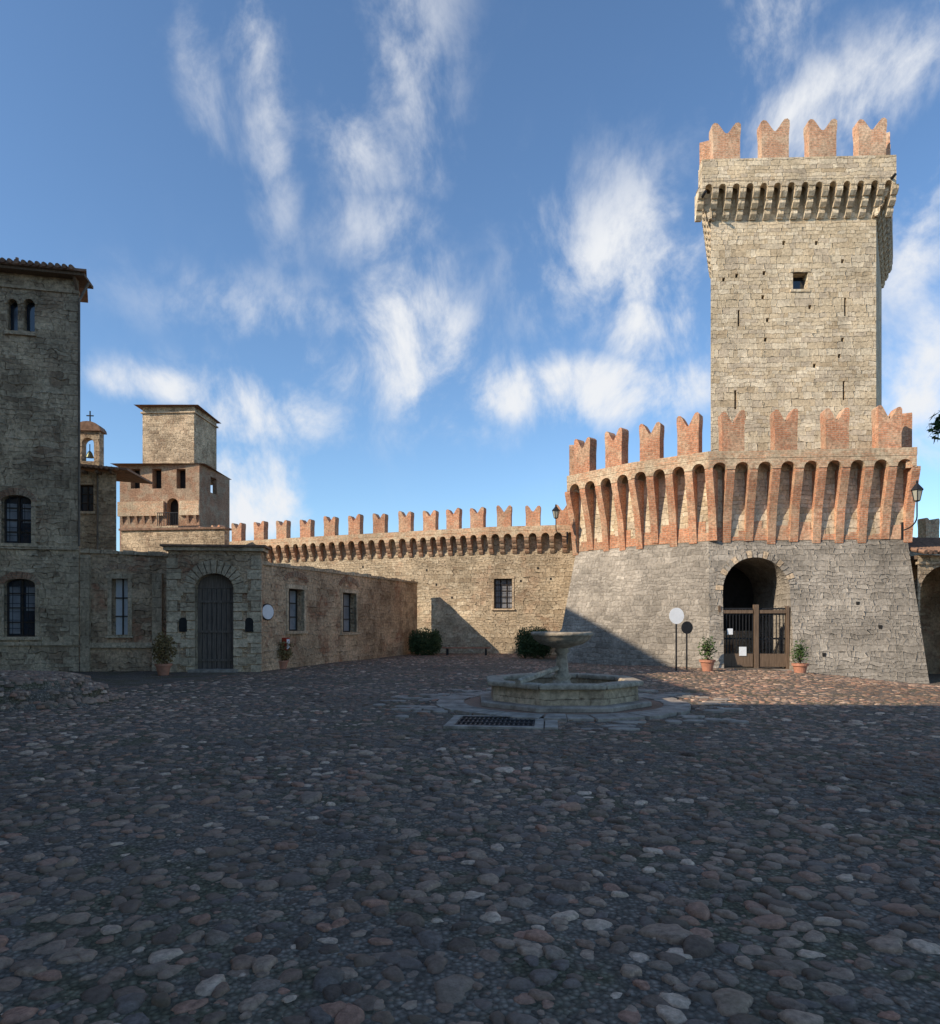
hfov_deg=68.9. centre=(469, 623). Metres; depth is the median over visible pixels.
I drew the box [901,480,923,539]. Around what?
wall lantern
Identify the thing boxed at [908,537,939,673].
tiled portico
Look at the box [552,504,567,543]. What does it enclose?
wall lantern
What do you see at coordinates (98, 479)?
bell gable house
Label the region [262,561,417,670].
wall masonry
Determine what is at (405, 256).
sky
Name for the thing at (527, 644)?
hedge bush
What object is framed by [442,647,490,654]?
park bench
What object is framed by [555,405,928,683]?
gatehouse bastion
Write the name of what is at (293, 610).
wall windows
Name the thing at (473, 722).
drain grate
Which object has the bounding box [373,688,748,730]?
paving slabs
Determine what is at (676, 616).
round sign
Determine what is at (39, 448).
palace tower
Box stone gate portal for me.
[160,544,270,672]
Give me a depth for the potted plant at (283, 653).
24.16 m
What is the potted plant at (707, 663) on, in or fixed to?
on the cobblestone paving at (734, 1005)
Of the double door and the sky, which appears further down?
the double door
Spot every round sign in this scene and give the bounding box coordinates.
[669,608,683,670]
[681,621,692,669]
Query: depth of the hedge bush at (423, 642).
34.37 m
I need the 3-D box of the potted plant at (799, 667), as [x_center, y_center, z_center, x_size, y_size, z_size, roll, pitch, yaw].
[11.080,1.102,22.982,0.613,1.296,0.658,0,0,0]
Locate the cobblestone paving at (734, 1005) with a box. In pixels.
[0,653,939,1023]
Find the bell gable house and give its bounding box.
[79,411,152,661]
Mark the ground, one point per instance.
(570, 1005)
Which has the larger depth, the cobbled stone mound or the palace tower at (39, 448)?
the palace tower at (39, 448)
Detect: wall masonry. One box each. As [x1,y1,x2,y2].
[80,548,167,671]
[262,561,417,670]
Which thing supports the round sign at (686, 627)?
on the ground
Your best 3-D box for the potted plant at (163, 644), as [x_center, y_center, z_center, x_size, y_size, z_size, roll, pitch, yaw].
[-9.514,0.914,21.299,0.760,1.371,0.813,0,0,0]
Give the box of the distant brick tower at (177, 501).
[110,405,231,552]
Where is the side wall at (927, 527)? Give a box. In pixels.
[909,518,939,555]
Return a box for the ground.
[0,653,939,1023]
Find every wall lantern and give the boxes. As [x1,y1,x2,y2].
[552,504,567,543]
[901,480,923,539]
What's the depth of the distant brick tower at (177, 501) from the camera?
46.14 m
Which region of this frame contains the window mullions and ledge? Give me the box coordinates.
[80,555,163,671]
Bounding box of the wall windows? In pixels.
[289,589,349,631]
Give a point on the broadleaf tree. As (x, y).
(936, 427)
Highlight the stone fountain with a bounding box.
[435,630,690,721]
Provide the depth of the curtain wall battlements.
37.97 m
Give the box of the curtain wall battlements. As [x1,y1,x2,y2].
[199,505,570,562]
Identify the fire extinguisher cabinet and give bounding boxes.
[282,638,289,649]
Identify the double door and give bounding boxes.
[188,574,237,672]
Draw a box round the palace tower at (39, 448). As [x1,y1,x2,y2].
[0,257,92,671]
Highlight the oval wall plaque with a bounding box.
[262,603,273,619]
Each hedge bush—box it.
[407,627,442,654]
[514,625,552,658]
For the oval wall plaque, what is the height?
0.575 m
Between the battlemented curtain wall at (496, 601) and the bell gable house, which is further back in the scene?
the battlemented curtain wall at (496, 601)
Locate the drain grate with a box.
[443,714,557,728]
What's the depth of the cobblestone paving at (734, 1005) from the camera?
4.84 m
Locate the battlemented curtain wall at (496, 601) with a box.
[264,533,574,653]
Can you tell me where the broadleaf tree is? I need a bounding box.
[927,412,939,443]
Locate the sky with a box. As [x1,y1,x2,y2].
[0,0,939,550]
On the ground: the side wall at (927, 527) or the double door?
the side wall at (927, 527)
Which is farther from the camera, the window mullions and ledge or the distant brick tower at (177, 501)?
the distant brick tower at (177, 501)
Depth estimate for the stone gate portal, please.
22.65 m
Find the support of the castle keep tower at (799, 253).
on the ground
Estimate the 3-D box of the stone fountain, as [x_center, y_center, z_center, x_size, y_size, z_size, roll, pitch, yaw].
[1.808,0.885,13.595,4.953,1.530,5.048,0,0,0]
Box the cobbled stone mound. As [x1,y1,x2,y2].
[0,670,124,711]
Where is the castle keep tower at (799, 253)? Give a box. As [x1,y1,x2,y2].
[695,118,898,450]
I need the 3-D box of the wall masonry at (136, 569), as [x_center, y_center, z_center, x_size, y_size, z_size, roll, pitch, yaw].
[-11.489,-0.317,23.430,3.256,4.434,0.640,0,0,-4]
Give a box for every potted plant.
[151,631,176,675]
[277,639,293,668]
[697,635,717,671]
[789,639,808,673]

